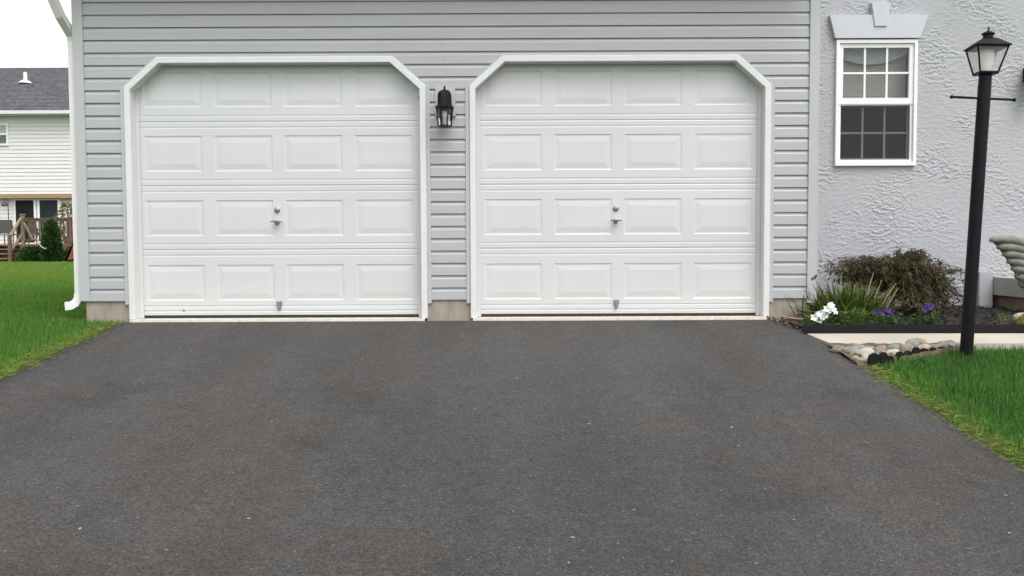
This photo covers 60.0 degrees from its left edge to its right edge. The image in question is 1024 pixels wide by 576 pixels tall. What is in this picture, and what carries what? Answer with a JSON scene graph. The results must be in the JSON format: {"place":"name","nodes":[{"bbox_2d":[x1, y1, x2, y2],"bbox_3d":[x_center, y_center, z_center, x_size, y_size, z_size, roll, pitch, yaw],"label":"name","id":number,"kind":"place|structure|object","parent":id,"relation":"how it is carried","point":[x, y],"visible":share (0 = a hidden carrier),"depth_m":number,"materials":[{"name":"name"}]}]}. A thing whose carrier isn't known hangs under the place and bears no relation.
{"place":"outdoors","nodes":[
{"label":"outdoors","id":0,"kind":"place"},
{"bbox_2d":[26,221,41,243],"bbox_3d":[-20.275,-2.379,37.990,0.597,1.022,0.694,1,3,30],"label":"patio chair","id":1,"kind":"object","parent":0,"point":[33,229],"visible":0.27,"depth_m":37.79,"materials":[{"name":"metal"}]},
{"bbox_2d":[0,0,71,67],"label":"sky","id":2,"kind":"structure","parent":0,"point":[31,36],"materials":[{"name":"white"}]},
{"bbox_2d":[0,260,132,378],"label":"lawn grass","id":3,"kind":"structure","parent":0,"point":[36,294],"depth_m":8.12,"materials":[{"name":"green plant"}]},
{"bbox_2d":[0,320,1023,575],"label":"driveway","id":4,"kind":"structure","parent":0,"point":[346,448],"depth_m":4.34,"materials":[{"name":"grey asphalt"}]},
{"bbox_2d":[24,323,1009,574],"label":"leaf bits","id":5,"kind":"object","parent":4,"relation":"on","point":[518,488],"visible":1,"depth_m":3.99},
{"bbox_2d":[829,345,843,352],"bbox_3d":[2.371,0.450,6.451,0.105,0.067,0.110,-3,4,-41],"label":"river stone","id":6,"kind":"object","parent":4,"relation":"on","point":[836,349],"visible":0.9,"depth_m":6.42,"materials":[{"name":"beige stone"}]},
{"bbox_2d":[851,355,861,362],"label":"river stone","id":7,"kind":"object","parent":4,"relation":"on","point":[855,357],"visible":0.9,"depth_m":6.16,"materials":[{"name":"beige stone"}]},
{"bbox_2d":[0,271,1023,467],"bbox_3d":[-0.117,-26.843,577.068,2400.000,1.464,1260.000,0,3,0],"label":"ground","id":8,"kind":"structure","parent":0,"point":[780,322],"depth_m":5.58,"materials":[{"name":"soil"}]},
{"bbox_2d":[14,245,41,261],"bbox_3d":[-19.485,-1.391,35.990,1.317,0.701,1.415,1,3,24],"label":"bush","id":9,"kind":"object","parent":8,"relation":"on","point":[27,253],"visible":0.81,"depth_m":35.64,"materials":[{"name":"green plant"}]},
{"bbox_2d":[0,68,71,259],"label":"neighbour house","id":10,"kind":"structure","parent":8,"relation":"on","point":[35,165],"depth_m":38.98,"materials":[{"name":"white"}]},
{"bbox_2d":[0,123,8,145],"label":"window","id":11,"kind":"structure","parent":10,"relation":"in","point":[4,129],"depth_m":38.86,"materials":[{"name":"white plastic"}]},
{"bbox_2d":[14,199,62,243],"bbox_3d":[-20.843,-2.929,39.032,2.060,1.980,0.066,0,3,0],"label":"patio door","id":12,"kind":"structure","parent":10,"relation":"in","point":[46,208],"depth_m":39.01,"materials":[{"name":"white plastic"}]},
{"bbox_2d":[0,214,72,261],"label":"wooden deck","id":13,"kind":"structure","parent":8,"relation":"on","point":[9,253],"depth_m":36.55,"materials":[{"name":"brown wood"}]},
{"bbox_2d":[1,198,8,219],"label":"shepherd hook","id":14,"kind":"object","parent":13,"relation":"on","point":[4,203],"visible":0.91,"depth_m":38.13,"materials":[{"name":"metal"}]},
{"bbox_2d":[0,220,19,243],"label":"patio chair","id":15,"kind":"object","parent":13,"relation":"on","point":[6,226],"visible":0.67,"depth_m":36.95,"materials":[{"name":"metal"}]},
{"bbox_2d":[53,202,71,243],"bbox_3d":[-18.783,-2.757,37.488,1.152,1.806,1.218,1,3,31],"label":"potted shrub","id":16,"kind":"object","parent":13,"relation":"on","point":[67,212],"visible":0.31,"depth_m":37.35,"materials":[{"name":"green plant"}]},
{"bbox_2d":[38,218,65,260],"bbox_3d":[-18.443,-1.918,35.499,1.059,1.776,1.085,0,3,0],"label":"arborvitae","id":17,"kind":"object","parent":8,"relation":"on","point":[51,233],"visible":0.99,"depth_m":35.31,"materials":[{"name":"green plant"}]},
{"bbox_2d":[62,247,73,261],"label":"hedge plant","id":18,"kind":"object","parent":8,"relation":"on","point":[66,250],"visible":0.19,"depth_m":35.73,"materials":[{"name":"green plant"}]},
{"bbox_2d":[66,243,73,260],"bbox_3d":[-17.367,-1.626,35.299,0.520,1.130,0.500,0,3,0],"label":"play slide","id":19,"kind":"object","parent":8,"relation":"on","point":[70,256],"visible":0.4,"depth_m":35.17,"materials":[{"name":"plastic"}]},
{"bbox_2d":[48,0,1023,323],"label":"house","id":20,"kind":"structure","parent":8,"relation":"on","point":[270,160],"depth_m":7.73,"materials":[{"name":"grey plastic"}]},
{"bbox_2d":[135,65,421,317],"bbox_3d":[-2.027,-0.879,7.739,2.520,2.283,0.104,0,3,0],"label":"garage door","id":21,"kind":"structure","parent":20,"relation":"in","point":[274,191],"depth_m":7.74,"materials":[{"name":"white paint"}]},
{"bbox_2d":[435,85,453,127],"bbox_3d":[-0.569,-1.534,7.503,0.153,0.348,0.176,0,3,0],"label":"wall lantern","id":22,"kind":"object","parent":20,"relation":"attached to","point":[444,101],"depth_m":7.46,"materials":[{"name":"black paint"}]},
{"bbox_2d":[476,63,761,316],"bbox_3d":[0.929,-0.892,7.739,2.520,2.283,0.104,0,3,0],"label":"garage door","id":23,"kind":"structure","parent":20,"relation":"in","point":[602,189],"depth_m":7.74,"materials":[{"name":"white paint"}]},
{"bbox_2d":[834,39,917,165],"bbox_3d":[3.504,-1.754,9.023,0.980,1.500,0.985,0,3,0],"label":"window","id":24,"kind":"structure","parent":20,"relation":"in","point":[876,81],"depth_m":8.58,"materials":[{"name":"white plastic"}]},
{"bbox_2d":[887,343,899,348],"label":"river stone","id":25,"kind":"object","parent":8,"relation":"on","point":[894,346],"visible":0.56,"depth_m":6.45,"materials":[{"name":"grey stone"}]},
{"bbox_2d":[784,304,1022,326],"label":"mulch bed","id":26,"kind":"object","parent":8,"relation":"on","point":[983,314],"visible":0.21,"depth_m":7.78,"materials":[{"name":"brown wood"}]},
{"bbox_2d":[766,315,802,332],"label":"leaf litter","id":27,"kind":"object","parent":26,"relation":"on","point":[788,322],"visible":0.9,"depth_m":7.43,"materials":[{"name":"brown plant"}]},
{"bbox_2d":[781,315,802,319],"bbox_3d":[2.367,0.249,7.512,0.193,0.030,0.024,2,4,43],"label":"stick","id":28,"kind":"object","parent":26,"relation":"on","point":[791,317],"visible":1,"depth_m":7.50,"materials":[{"name":"beige wood"}]},
{"bbox_2d":[803,302,842,324],"bbox_3d":[2.538,0.211,7.239,0.332,0.209,0.229,0,3,0],"label":"petunia","id":29,"kind":"object","parent":26,"relation":"on","point":[820,316],"visible":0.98,"depth_m":7.18,"materials":[{"name":"white plant"}]},
{"bbox_2d":[835,310,855,324],"bbox_3d":[2.708,0.245,7.218,0.178,0.152,0.187,1,3,21],"label":"bedding plant","id":30,"kind":"object","parent":26,"relation":"on","point":[846,317],"visible":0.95,"depth_m":7.19,"materials":[{"name":"green plant"}]},
{"bbox_2d":[785,273,912,318],"bbox_3d":[2.856,0.069,7.674,1.356,0.405,0.528,-1,3,-5],"label":"daylily","id":31,"kind":"object","parent":26,"relation":"on","point":[843,300],"visible":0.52,"depth_m":7.64,"materials":[{"name":"green plant"}]},
{"bbox_2d":[847,307,866,324],"bbox_3d":[2.810,0.236,7.212,0.169,0.169,0.176,2,3,35],"label":"bedding plant","id":32,"kind":"object","parent":26,"relation":"on","point":[857,317],"visible":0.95,"depth_m":7.20,"materials":[{"name":"green plant"}]},
{"bbox_2d":[862,307,897,324],"bbox_3d":[2.988,0.232,7.218,0.323,0.167,0.211,0,3,0],"label":"petunia","id":33,"kind":"object","parent":26,"relation":"on","point":[888,312],"visible":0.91,"depth_m":7.17,"materials":[{"name":"green plant"}]},
{"bbox_2d":[819,246,964,315],"bbox_3d":[3.500,-0.047,8.120,1.365,0.680,0.909,0,3,0],"label":"laceleaf shrub","id":34,"kind":"object","parent":26,"relation":"on","point":[906,271],"visible":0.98,"depth_m":7.94,"materials":[{"name":"brown plant"}]},
{"bbox_2d":[889,311,903,323],"bbox_3d":[3.112,0.249,7.221,0.128,0.140,0.182,0,3,0],"label":"bedding plant","id":35,"kind":"object","parent":26,"relation":"on","point":[897,316],"visible":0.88,"depth_m":7.20,"materials":[{"name":"green plant"}]},
{"bbox_2d":[906,302,934,323],"bbox_3d":[3.379,0.207,7.299,0.245,0.194,0.228,0,3,0],"label":"petunia","id":36,"kind":"object","parent":26,"relation":"on","point":[927,306],"visible":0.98,"depth_m":7.26,"materials":[{"name":"green plant"}]},
{"bbox_2d":[930,310,942,323],"bbox_3d":[3.472,0.245,7.298,0.092,0.131,0.157,0,3,0],"label":"bedding plant","id":37,"kind":"object","parent":26,"relation":"on","point":[936,316],"visible":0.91,"depth_m":7.28,"materials":[{"name":"green plant"}]},
{"bbox_2d":[997,313,1011,323],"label":"bedding plant","id":38,"kind":"object","parent":26,"relation":"on","point":[1002,318],"visible":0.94,"depth_m":7.15,"materials":[{"name":"green plant"}]},
{"bbox_2d":[989,235,1023,287],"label":"winged statue","id":39,"kind":"object","parent":26,"relation":"on","point":[1010,248],"visible":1,"depth_m":7.65,"materials":[{"name":"stone"}]},
{"bbox_2d":[1010,315,1023,323],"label":"bedding plant","id":40,"kind":"object","parent":26,"relation":"on","point":[1017,320],"visible":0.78,"depth_m":7.15,"materials":[{"name":"green plant"}]},
{"bbox_2d":[1011,312,1023,322],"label":"garden rock","id":41,"kind":"object","parent":26,"relation":"on","point":[1019,314],"visible":0.48,"depth_m":7.34,"materials":[{"name":"stone"}]},
{"bbox_2d":[829,342,987,369],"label":"dirt","id":42,"kind":"structure","parent":8,"relation":"on","point":[874,345],"depth_m":6.39,"materials":[{"name":"brown soil"}]},
{"bbox_2d":[841,346,858,353],"bbox_3d":[2.445,0.460,6.386,0.156,0.086,0.140,0,3,0],"label":"river stone","id":43,"kind":"object","parent":42,"relation":"on","point":[847,349],"visible":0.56,"depth_m":6.37,"materials":[{"name":"grey stone"}]},
{"bbox_2d":[854,347,874,356],"bbox_3d":[2.476,0.451,6.231,0.148,0.069,0.087,0,3,0],"label":"river stone","id":44,"kind":"object","parent":42,"relation":"on","point":[859,352],"visible":0.81,"depth_m":6.21,"materials":[{"name":"white stone"}]},
{"bbox_2d":[861,353,870,360],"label":"river stone","id":45,"kind":"object","parent":42,"relation":"on","point":[864,356],"visible":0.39,"depth_m":6.14,"materials":[{"name":"white stone"}]},
{"bbox_2d":[874,345,886,349],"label":"river stone","id":46,"kind":"object","parent":42,"relation":"on","point":[883,347],"visible":0.53,"depth_m":6.44,"materials":[{"name":"stone"}]},
{"bbox_2d":[875,348,889,354],"bbox_3d":[2.622,0.470,6.297,0.112,0.084,0.098,0,3,0],"label":"river stone","id":47,"kind":"object","parent":42,"relation":"on","point":[877,351],"visible":0.4,"depth_m":6.27,"materials":[{"name":"grey stone"}]},
{"bbox_2d":[887,349,898,353],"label":"river stone","id":48,"kind":"object","parent":42,"relation":"on","point":[892,351],"visible":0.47,"depth_m":6.31,"materials":[{"name":"white stone"}]},
{"bbox_2d":[900,343,913,350],"bbox_3d":[2.862,0.442,6.436,0.107,0.093,0.089,0,3,0],"label":"river stone","id":49,"kind":"object","parent":42,"relation":"on","point":[907,346],"visible":0.59,"depth_m":6.41,"materials":[{"name":"beige stone"}]},
{"bbox_2d":[913,338,927,344],"bbox_3d":[3.002,0.407,6.554,0.131,0.077,0.108,0,3,0],"label":"river stone","id":50,"kind":"object","parent":42,"relation":"on","point":[921,341],"visible":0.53,"depth_m":6.52,"materials":[{"name":"beige stone"}]},
{"bbox_2d":[938,340,959,345],"bbox_3d":[3.234,0.421,6.565,0.136,0.076,0.097,-1,3,-20],"label":"river stone","id":51,"kind":"object","parent":42,"relation":"on","point":[950,342],"visible":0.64,"depth_m":6.54,"materials":[{"name":"grey stone"}]},
{"bbox_2d":[867,346,951,368],"bbox_3d":[2.832,0.503,6.292,0.935,0.158,0.058,-2,3,-30],"label":"scalloped edging","id":52,"kind":"object","parent":8,"relation":"on","point":[880,358],"visible":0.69,"depth_m":6.13,"materials":[{"name":"black plastic"}]},
{"bbox_2d":[905,338,919,346],"bbox_3d":[2.930,0.429,6.505,0.108,0.120,0.097,0,3,0],"label":"river stone","id":53,"kind":"object","parent":8,"relation":"on","point":[913,342],"visible":0.5,"depth_m":6.47,"materials":[{"name":"grey stone"}]},
{"bbox_2d":[803,324,1023,333],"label":"bed edging","id":54,"kind":"object","parent":8,"relation":"on","point":[919,328],"visible":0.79,"depth_m":7.03,"materials":[{"name":"black plastic"}]},
{"bbox_2d":[918,344,930,349],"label":"river stone","id":55,"kind":"object","parent":8,"relation":"on","point":[927,346],"visible":0.53,"depth_m":6.44,"materials":[{"name":"beige stone"}]},
{"bbox_2d":[950,27,1015,360],"bbox_3d":[3.312,-0.611,6.271,0.480,2.439,0.234,0,3,6],"label":"lamp post","id":56,"kind":"object","parent":8,"relation":"on","point":[988,46],"visible":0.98,"depth_m":6.23,"materials":[{"name":"black metal"}]},
{"bbox_2d":[993,277,1023,311],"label":"porch step","id":57,"kind":"object","parent":8,"relation":"on","point":[1008,292],"visible":0.75,"depth_m":8.34,"materials":[{"name":"concrete"}]},
{"bbox_2d":[807,333,1023,349],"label":"path","id":58,"kind":"structure","parent":0,"point":[1007,340],"depth_m":6.83,"materials":[{"name":"concrete"}]},
{"bbox_2d":[856,342,1023,472],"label":"lawn grass","id":59,"kind":"structure","parent":0,"point":[966,381],"depth_m":5.49,"materials":[{"name":"green plant"}]}
]}

